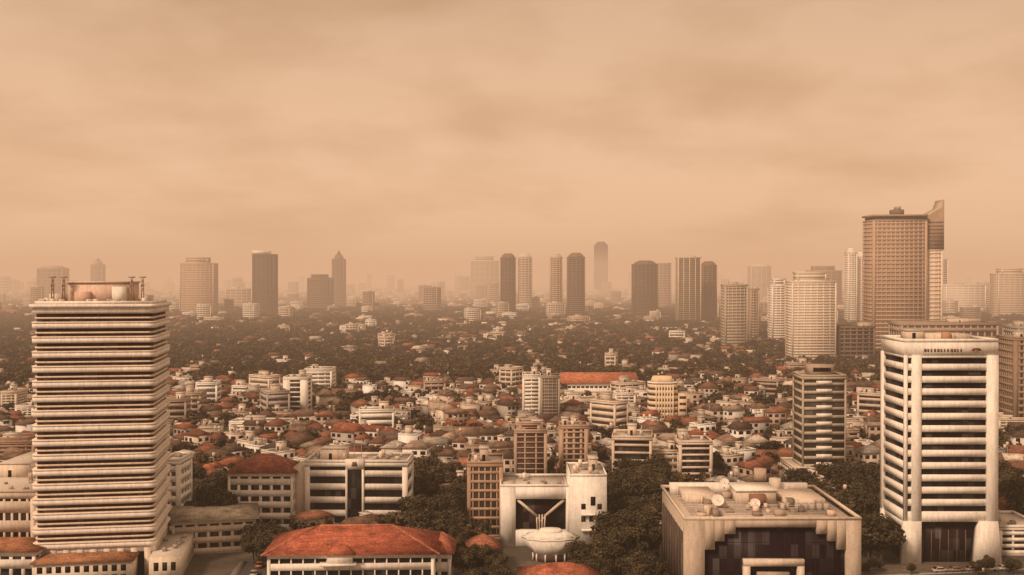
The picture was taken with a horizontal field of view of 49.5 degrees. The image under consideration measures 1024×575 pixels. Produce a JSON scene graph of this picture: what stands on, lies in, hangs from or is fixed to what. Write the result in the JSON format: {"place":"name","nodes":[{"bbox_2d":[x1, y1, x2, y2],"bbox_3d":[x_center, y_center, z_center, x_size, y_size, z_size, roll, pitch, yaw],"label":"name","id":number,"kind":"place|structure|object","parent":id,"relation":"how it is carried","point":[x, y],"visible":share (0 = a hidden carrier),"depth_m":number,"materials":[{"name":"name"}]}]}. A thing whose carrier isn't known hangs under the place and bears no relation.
{"place":"outdoors","nodes":[
{"label":"outdoors","id":0,"kind":"place"},
{"bbox_2d":[231,561,266,574],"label":"road","id":1,"kind":"structure","parent":0,"point":[244,568],"depth_m":304.56,"materials":[{"name":"grey asphalt"}]},
{"bbox_2d":[464,533,502,571],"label":"red roof house","id":2,"kind":"structure","parent":0,"point":[483,539],"depth_m":303.24,"materials":[{"name":"tile"}]},
{"bbox_2d":[0,0,1023,278],"label":"sky","id":3,"kind":"structure","parent":0,"point":[404,139],"materials":[{"name":"orange"}]},
{"bbox_2d":[4,279,1023,574],"bbox_3d":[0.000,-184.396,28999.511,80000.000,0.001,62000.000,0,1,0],"label":"ground","id":4,"kind":"structure","parent":0,"point":[222,563],"depth_m":315.95,"materials":[{"name":"soil"}]},
{"bbox_2d":[0,384,27,410],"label":"apartment block","id":5,"kind":"structure","parent":4,"relation":"on","point":[13,393],"depth_m":641.61,"materials":[{"name":"paint"}]},
{"bbox_2d":[0,451,36,536],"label":"flat roof hall","id":6,"kind":"structure","parent":4,"relation":"on","point":[17,495],"depth_m":300.92,"materials":[{"name":"paint"}]},
{"bbox_2d":[0,432,36,456],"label":"apartment block","id":7,"kind":"structure","parent":4,"relation":"on","point":[16,440],"depth_m":472.17,"materials":[{"name":"paint"}]},
{"bbox_2d":[0,537,45,574],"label":"colonial hall","id":8,"kind":"structure","parent":4,"relation":"on","point":[18,555],"depth_m":288.95,"materials":[{"name":"paint"}]},
{"bbox_2d":[37,266,68,297],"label":"domed tower","id":9,"kind":"structure","parent":4,"relation":"on","point":[44,273],"depth_m":3000.28,"materials":[{"name":"paint"}]},
{"bbox_2d":[90,257,105,280],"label":"spired tower","id":10,"kind":"structure","parent":4,"relation":"on","point":[97,269],"depth_m":3300.23,"materials":[{"name":"paint"}]},
{"bbox_2d":[29,276,193,574],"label":"banded office tower","id":11,"kind":"structure","parent":4,"relation":"on","point":[101,457],"depth_m":295.68,"materials":[{"name":"paint"}]},
{"bbox_2d":[167,452,192,531],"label":"white slab block","id":12,"kind":"structure","parent":4,"relation":"on","point":[180,476],"depth_m":347.84,"materials":[{"name":"paint"}]},
{"bbox_2d":[180,257,217,313],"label":"wide hotel tower","id":13,"kind":"structure","parent":4,"relation":"on","point":[198,280],"depth_m":2250.39,"materials":[{"name":"paint"}]},
{"bbox_2d":[194,476,227,499],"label":"tree","id":14,"kind":"object","parent":4,"relation":"on","point":[221,484],"visible":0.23,"depth_m":360.19,"materials":[{"name":"green plant"}]},
{"bbox_2d":[168,502,259,554],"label":"courtyard building","id":15,"kind":"structure","parent":4,"relation":"on","point":[214,529],"depth_m":322.73,"materials":[{"name":"paint"}]},
{"bbox_2d":[200,487,238,505],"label":"tree","id":16,"kind":"object","parent":4,"relation":"on","point":[218,496],"visible":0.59,"depth_m":342.50,"materials":[{"name":"green plant"}]},
{"bbox_2d":[225,287,251,306],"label":"hazy office tower","id":17,"kind":"structure","parent":4,"relation":"on","point":[239,296],"depth_m":2700.68,"materials":[{"name":"paint"}]},
{"bbox_2d":[240,531,262,562],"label":"tree","id":18,"kind":"object","parent":4,"relation":"on","point":[247,544],"visible":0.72,"depth_m":308.80,"materials":[{"name":"green plant"}]},
{"bbox_2d":[239,521,269,557],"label":"tree","id":19,"kind":"object","parent":4,"relation":"on","point":[258,527],"visible":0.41,"depth_m":316.91,"materials":[{"name":"green plant"}]},
{"bbox_2d":[224,453,298,530],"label":"red roof apartment","id":20,"kind":"structure","parent":4,"relation":"on","point":[266,481],"depth_m":350.73,"materials":[{"name":"paint"}]},
{"bbox_2d":[229,415,294,430],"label":"long white school","id":21,"kind":"object","parent":4,"relation":"on","point":[238,422],"visible":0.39,"depth_m":565.61,"materials":[{"name":"paint"}]},
{"bbox_2d":[253,532,275,557],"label":"tree","id":22,"kind":"object","parent":4,"relation":"on","point":[262,542],"visible":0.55,"depth_m":306.26,"materials":[{"name":"green plant"}]},
{"bbox_2d":[252,251,277,315],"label":"hat roof tower","id":23,"kind":"structure","parent":4,"relation":"on","point":[265,280],"depth_m":2250.37,"materials":[{"name":"paint"}]},
{"bbox_2d":[283,370,311,409],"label":"white strip office","id":24,"kind":"structure","parent":4,"relation":"on","point":[299,386],"depth_m":632.88,"materials":[{"name":"paint"}]},
{"bbox_2d":[304,364,335,388],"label":"white office block","id":25,"kind":"structure","parent":4,"relation":"on","point":[325,376],"depth_m":760.66,"materials":[{"name":"paint"}]},
{"bbox_2d":[307,274,333,307],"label":"dark office block","id":26,"kind":"structure","parent":4,"relation":"on","point":[320,290],"depth_m":2600.52,"materials":[{"name":"paint"}]},
{"bbox_2d":[332,251,345,304],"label":"spired tower","id":27,"kind":"structure","parent":4,"relation":"on","point":[339,268],"depth_m":2900.31,"materials":[{"name":"paint"}]},
{"bbox_2d":[260,524,440,574],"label":"red roof hall","id":28,"kind":"structure","parent":4,"relation":"on","point":[357,549],"depth_m":274.30,"materials":[{"name":"tile"}]},
{"bbox_2d":[293,439,413,522],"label":"ribbon window office","id":29,"kind":"structure","parent":4,"relation":"on","point":[341,482],"depth_m":352.40,"materials":[{"name":"paint"}]},
{"bbox_2d":[8,284,720,296],"bbox_3d":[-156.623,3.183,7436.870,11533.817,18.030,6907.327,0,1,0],"label":"distant woodland","id":30,"kind":"object","parent":4,"relation":"on","point":[385,289],"visible":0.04,"depth_m":6016.70,"materials":[{"name":"plant"}]},
{"bbox_2d":[396,494,429,518],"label":"tree","id":31,"kind":"object","parent":4,"relation":"on","point":[411,503],"visible":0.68,"depth_m":347.20,"materials":[{"name":"green plant"}]},
{"bbox_2d":[404,506,447,530],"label":"tree","id":32,"kind":"object","parent":4,"relation":"on","point":[420,518],"visible":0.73,"depth_m":320.89,"materials":[{"name":"green plant"}]},
{"bbox_2d":[413,472,440,496],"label":"tree","id":33,"kind":"object","parent":4,"relation":"on","point":[423,486],"visible":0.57,"depth_m":369.88,"materials":[{"name":"green plant"}]},
{"bbox_2d":[428,520,460,536],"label":"tree","id":34,"kind":"object","parent":4,"relation":"on","point":[451,529],"visible":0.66,"depth_m":318.50,"materials":[{"name":"green plant"}]},
{"bbox_2d":[430,497,468,517],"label":"tree","id":35,"kind":"object","parent":4,"relation":"on","point":[442,504],"visible":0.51,"depth_m":334.47,"materials":[{"name":"green plant"}]},
{"bbox_2d":[439,479,466,498],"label":"tree","id":36,"kind":"object","parent":4,"relation":"on","point":[454,488],"visible":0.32,"depth_m":366.64,"materials":[{"name":"green plant"}]},
{"bbox_2d":[452,545,476,572],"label":"tree","id":37,"kind":"object","parent":4,"relation":"on","point":[463,557],"visible":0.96,"depth_m":290.81,"materials":[{"name":"green plant"}]},
{"bbox_2d":[467,543,492,569],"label":"tree","id":38,"kind":"object","parent":4,"relation":"on","point":[481,552],"visible":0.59,"depth_m":296.10,"materials":[{"name":"green plant"}]},
{"bbox_2d":[467,445,502,539],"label":"brown grid office","id":39,"kind":"structure","parent":4,"relation":"on","point":[484,471],"depth_m":338.72,"materials":[{"name":"paint"}]},
{"bbox_2d":[470,256,499,299],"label":"hazy office tower","id":40,"kind":"structure","parent":4,"relation":"on","point":[484,270],"depth_m":3600.06,"materials":[{"name":"paint"}]},
{"bbox_2d":[0,273,988,310],"bbox_3d":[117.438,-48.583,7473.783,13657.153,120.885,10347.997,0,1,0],"label":"distant city blocks","id":41,"kind":"structure","parent":4,"relation":"on","point":[431,295],"depth_m":4455.40,"materials":[{"name":"paint"}]},
{"bbox_2d":[483,552,508,568],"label":"tree","id":42,"kind":"object","parent":4,"relation":"on","point":[496,557],"visible":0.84,"depth_m":294.10,"materials":[{"name":"green plant"}]},
{"bbox_2d":[500,253,515,311],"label":"dark twin tower","id":43,"kind":"structure","parent":4,"relation":"on","point":[507,277],"depth_m":2100.29,"materials":[{"name":"paint"}]},
{"bbox_2d":[0,290,1023,560],"bbox_3d":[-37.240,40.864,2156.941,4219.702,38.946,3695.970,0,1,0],"label":"residential district","id":44,"kind":"object","parent":4,"relation":"on","point":[446,440],"visible":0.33,"depth_m":594.98,"materials":[{"name":"white concrete"}]},
{"bbox_2d":[518,253,531,307],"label":"pale twin tower","id":45,"kind":"structure","parent":4,"relation":"on","point":[524,277],"depth_m":2500.23,"materials":[{"name":"paint"}]},
{"bbox_2d":[514,418,546,473],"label":"brown glass office","id":46,"kind":"structure","parent":4,"relation":"on","point":[530,445],"depth_m":412.89,"materials":[{"name":"paint"}]},
{"bbox_2d":[522,367,540,415],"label":"white office block","id":47,"kind":"structure","parent":4,"relation":"on","point":[531,389],"depth_m":594.60,"materials":[{"name":"paint"}]},
{"bbox_2d":[540,368,559,416],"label":"gray glass office","id":48,"kind":"structure","parent":4,"relation":"on","point":[550,393],"depth_m":590.70,"materials":[{"name":"paint"}]},
{"bbox_2d":[521,527,579,562],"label":"white shell pavilion","id":49,"kind":"structure","parent":4,"relation":"on","point":[545,544],"depth_m":311.54,"materials":[{"name":"paint"}]},
{"bbox_2d":[500,454,606,545],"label":"white truss front building","id":50,"kind":"structure","parent":4,"relation":"on","point":[573,499],"depth_m":330.63,"materials":[{"name":"paint"}]},
{"bbox_2d":[549,253,562,302],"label":"pale twin tower","id":51,"kind":"structure","parent":4,"relation":"on","point":[555,276],"depth_m":2120.21,"materials":[{"name":"paint"}]},
{"bbox_2d":[517,562,602,574],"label":"red roof house","id":52,"kind":"structure","parent":4,"relation":"on","point":[560,568],"depth_m":275.07,"materials":[{"name":"tile"}]},
{"bbox_2d":[558,416,587,473],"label":"gridded office","id":53,"kind":"structure","parent":4,"relation":"on","point":[572,441],"depth_m":440.68,"materials":[{"name":"paint"}]},
{"bbox_2d":[567,253,584,315],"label":"dark twin tower","id":54,"kind":"structure","parent":4,"relation":"on","point":[575,283],"depth_m":2080.36,"materials":[{"name":"paint"}]},
{"bbox_2d":[565,540,592,560],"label":"tree","id":55,"kind":"object","parent":4,"relation":"on","point":[579,549],"visible":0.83,"depth_m":298.29,"materials":[{"name":"green plant"}]},
{"bbox_2d":[560,372,638,393],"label":"orange roof market","id":56,"kind":"structure","parent":4,"relation":"on","point":[581,382],"depth_m":770.66,"materials":[{"name":"tile"}]},
{"bbox_2d":[587,558,612,574],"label":"tree","id":57,"kind":"object","parent":4,"relation":"on","point":[602,567],"visible":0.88,"depth_m":281.68,"materials":[{"name":"green plant"}]},
{"bbox_2d":[594,242,607,289],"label":"needle highrise","id":58,"kind":"structure","parent":4,"relation":"on","point":[600,262],"depth_m":4599.75,"materials":[{"name":"paint"}]},
{"bbox_2d":[589,535,625,561],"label":"tree","id":59,"kind":"object","parent":4,"relation":"on","point":[602,550],"visible":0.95,"depth_m":293.19,"materials":[{"name":"green plant"}]},
{"bbox_2d":[589,510,635,543],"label":"tree","id":60,"kind":"object","parent":4,"relation":"on","point":[605,518],"visible":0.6,"depth_m":304.03,"materials":[{"name":"green plant"}]},
{"bbox_2d":[593,522,632,572],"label":"tree","id":61,"kind":"object","parent":4,"relation":"on","point":[624,540],"visible":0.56,"depth_m":299.77,"materials":[{"name":"green plant"}]},
{"bbox_2d":[607,479,618,509],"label":"tree","id":62,"kind":"object","parent":4,"relation":"on","point":[612,491],"visible":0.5,"depth_m":363.21,"materials":[{"name":"green plant"}]},
{"bbox_2d":[613,386,635,404],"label":"white apartment block","id":63,"kind":"structure","parent":4,"relation":"on","point":[629,394],"depth_m":640.91,"materials":[{"name":"paint"}]},
{"bbox_2d":[612,457,641,468],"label":"tree","id":64,"kind":"object","parent":4,"relation":"on","point":[627,462],"visible":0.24,"depth_m":407.47,"materials":[{"name":"green plant"}]},
{"bbox_2d":[610,510,648,541],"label":"tree","id":65,"kind":"object","parent":4,"relation":"on","point":[640,528],"visible":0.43,"depth_m":306.65,"materials":[{"name":"green plant"}]},
{"bbox_2d":[612,423,652,471],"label":"dark ribbon office","id":66,"kind":"structure","parent":4,"relation":"on","point":[633,442],"depth_m":425.27,"materials":[{"name":"paint"}]},
{"bbox_2d":[617,478,659,498],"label":"tree","id":67,"kind":"object","parent":4,"relation":"on","point":[630,489],"visible":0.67,"depth_m":355.74,"materials":[{"name":"green plant"}]},
{"bbox_2d":[617,509,661,532],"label":"tree","id":68,"kind":"object","parent":4,"relation":"on","point":[648,518],"visible":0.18,"depth_m":317.22,"materials":[{"name":"green plant"}]},
{"bbox_2d":[625,548,658,566],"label":"tree","id":69,"kind":"object","parent":4,"relation":"on","point":[635,555],"visible":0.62,"depth_m":288.54,"materials":[{"name":"green plant"}]},
{"bbox_2d":[623,493,661,518],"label":"tree","id":70,"kind":"object","parent":4,"relation":"on","point":[652,502],"visible":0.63,"depth_m":337.99,"materials":[{"name":"green plant"}]},
{"bbox_2d":[631,260,657,315],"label":"dark highrise","id":71,"kind":"structure","parent":4,"relation":"on","point":[644,286],"depth_m":2050.45,"materials":[{"name":"paint"}]},
{"bbox_2d":[630,558,669,574],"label":"tree","id":72,"kind":"object","parent":4,"relation":"on","point":[649,565],"visible":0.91,"depth_m":269.98,"materials":[{"name":"green plant"}]},
{"bbox_2d":[645,526,661,550],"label":"tree","id":73,"kind":"object","parent":4,"relation":"on","point":[653,537],"visible":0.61,"depth_m":308.55,"materials":[{"name":"green plant"}]},
{"bbox_2d":[657,262,670,306],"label":"hazy office tower","id":74,"kind":"structure","parent":4,"relation":"on","point":[664,284],"depth_m":2700.39,"materials":[{"name":"paint"}]},
{"bbox_2d":[652,440,677,472],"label":"linked block","id":75,"kind":"structure","parent":4,"relation":"on","point":[669,451],"depth_m":436.73,"materials":[{"name":"paint"}]},
{"bbox_2d":[647,375,686,421],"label":"cream rounded hotel","id":76,"kind":"structure","parent":4,"relation":"on","point":[664,396],"depth_m":591.45,"materials":[{"name":"paint"}]},
{"bbox_2d":[675,256,700,320],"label":"striped office tower","id":77,"kind":"structure","parent":4,"relation":"on","point":[688,288],"depth_m":1830.52,"materials":[{"name":"paint"}]},
{"bbox_2d":[673,428,712,479],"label":"dark ribbon office","id":78,"kind":"structure","parent":4,"relation":"on","point":[695,454],"depth_m":433.20,"materials":[{"name":"paint"}]},
{"bbox_2d":[701,261,716,321],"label":"brown tower","id":79,"kind":"structure","parent":4,"relation":"on","point":[708,289],"depth_m":1900.47,"materials":[{"name":"paint"}]},
{"bbox_2d":[721,282,747,345],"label":"gray office tower","id":80,"kind":"structure","parent":4,"relation":"on","point":[734,313],"depth_m":1180.51,"materials":[{"name":"paint"}]},
{"bbox_2d":[748,287,759,338],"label":"gray office tower","id":81,"kind":"structure","parent":4,"relation":"on","point":[753,311],"depth_m":1350.52,"materials":[{"name":"paint"}]},
{"bbox_2d":[747,264,771,300],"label":"hazy office tower","id":82,"kind":"structure","parent":4,"relation":"on","point":[759,276],"depth_m":3300.27,"materials":[{"name":"paint"}]},
{"bbox_2d":[661,468,861,574],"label":"stepped arch hall","id":83,"kind":"structure","parent":4,"relation":"on","point":[772,526],"depth_m":263.95,"materials":[{"name":"paint"}]},
{"bbox_2d":[767,278,784,345],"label":"pale apartment tower","id":84,"kind":"structure","parent":4,"relation":"on","point":[776,310],"depth_m":1300.64,"materials":[{"name":"paint"}]},
{"bbox_2d":[783,468,819,482],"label":"tree","id":85,"kind":"object","parent":4,"relation":"on","point":[801,475],"visible":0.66,"depth_m":388.29,"materials":[{"name":"green plant"}]},
{"bbox_2d":[785,272,836,364],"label":"pale highrise","id":86,"kind":"structure","parent":4,"relation":"on","point":[810,311],"depth_m":1003.56,"materials":[{"name":"paint"}]},
{"bbox_2d":[780,364,847,478],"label":"banded glass tower","id":87,"kind":"structure","parent":4,"relation":"on","point":[819,410],"depth_m":432.83,"materials":[{"name":"paint"}]},
{"bbox_2d":[805,266,841,304],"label":"hazy office tower","id":88,"kind":"structure","parent":4,"relation":"on","point":[832,274],"depth_m":2600.41,"materials":[{"name":"paint"}]},
{"bbox_2d":[816,488,856,510],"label":"tree","id":89,"kind":"object","parent":4,"relation":"on","point":[844,497],"visible":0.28,"depth_m":345.29,"materials":[{"name":"green plant"}]},
{"bbox_2d":[822,465,861,484],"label":"tree","id":90,"kind":"object","parent":4,"relation":"on","point":[829,472],"visible":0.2,"depth_m":384.76,"materials":[{"name":"green plant"}]},
{"bbox_2d":[829,470,867,491],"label":"tree","id":91,"kind":"object","parent":4,"relation":"on","point":[850,480],"visible":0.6,"depth_m":372.66,"materials":[{"name":"green plant"}]},
{"bbox_2d":[844,248,857,321],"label":"residential tower","id":92,"kind":"structure","parent":4,"relation":"on","point":[850,279],"depth_m":1800.46,"materials":[{"name":"paint"}]},
{"bbox_2d":[836,322,875,360],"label":"dark office block","id":93,"kind":"structure","parent":4,"relation":"on","point":[859,338],"depth_m":1010.65,"materials":[{"name":"paint"}]},
{"bbox_2d":[839,459,872,476],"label":"tree","id":94,"kind":"object","parent":4,"relation":"on","point":[860,467],"visible":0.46,"depth_m":397.39,"materials":[{"name":"green plant"}]},
{"bbox_2d":[848,490,879,514],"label":"tree","id":95,"kind":"object","parent":4,"relation":"on","point":[866,502],"visible":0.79,"depth_m":339.63,"materials":[{"name":"green plant"}]},
{"bbox_2d":[851,512,905,565],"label":"tree","id":96,"kind":"object","parent":4,"relation":"on","point":[878,530],"visible":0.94,"depth_m":303.64,"materials":[{"name":"green plant"}]},
{"bbox_2d":[862,200,943,349],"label":"raked crown skyscraper","id":97,"kind":"structure","parent":4,"relation":"on","point":[902,266],"depth_m":1120.51,"materials":[{"name":"paint"}]},
{"bbox_2d":[880,329,1001,563],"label":"white office tower","id":98,"kind":"structure","parent":4,"relation":"on","point":[939,415],"depth_m":309.72,"materials":[{"name":"paint"}]},
{"bbox_2d":[888,318,998,337],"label":"podium block","id":99,"kind":"structure","parent":4,"relation":"on","point":[976,327],"depth_m":900.41,"materials":[{"name":"paint"}]},
{"bbox_2d":[943,284,985,310],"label":"hazy office tower","id":100,"kind":"structure","parent":4,"relation":"on","point":[967,295],"depth_m":2300.45,"materials":[{"name":"paint"}]},
{"bbox_2d":[989,268,1023,318],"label":"hazy office tower","id":101,"kind":"structure","parent":4,"relation":"on","point":[1006,290],"depth_m":2100.66,"materials":[{"name":"paint"}]},
{"bbox_2d":[996,331,1023,416],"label":"dark side tower","id":102,"kind":"structure","parent":4,"relation":"on","point":[1011,371],"depth_m":565.00,"materials":[{"name":"paint"}]},
{"bbox_2d":[998,508,1023,555],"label":"shop row","id":103,"kind":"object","parent":4,"relation":"on","point":[1011,527],"visible":0.45,"depth_m":318.86,"materials":[{"name":"paint"}]},
{"bbox_2d":[998,460,1023,476],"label":"tree","id":104,"kind":"object","parent":4,"relation":"on","point":[1004,468],"visible":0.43,"depth_m":398.56,"materials":[{"name":"green plant"}]},
{"bbox_2d":[998,476,1023,494],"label":"tree","id":105,"kind":"object","parent":4,"relation":"on","point":[1005,484],"visible":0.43,"depth_m":365.80,"materials":[{"name":"green plant"}]},
{"bbox_2d":[1002,321,1023,334],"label":"block","id":106,"kind":"structure","parent":4,"relation":"on","point":[1014,326],"depth_m":915.14,"materials":[{"name":"paint"}]},
{"bbox_2d":[1003,487,1023,514],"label":"tree","id":107,"kind":"object","parent":4,"relation":"on","point":[1015,500],"visible":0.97,"depth_m":343.60,"materials":[{"name":"green plant"}]},
{"bbox_2d":[875,567,1023,574],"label":"road","id":108,"kind":"structure","parent":0,"point":[1007,572],"depth_m":299.90,"materials":[{"name":"asphalt"}]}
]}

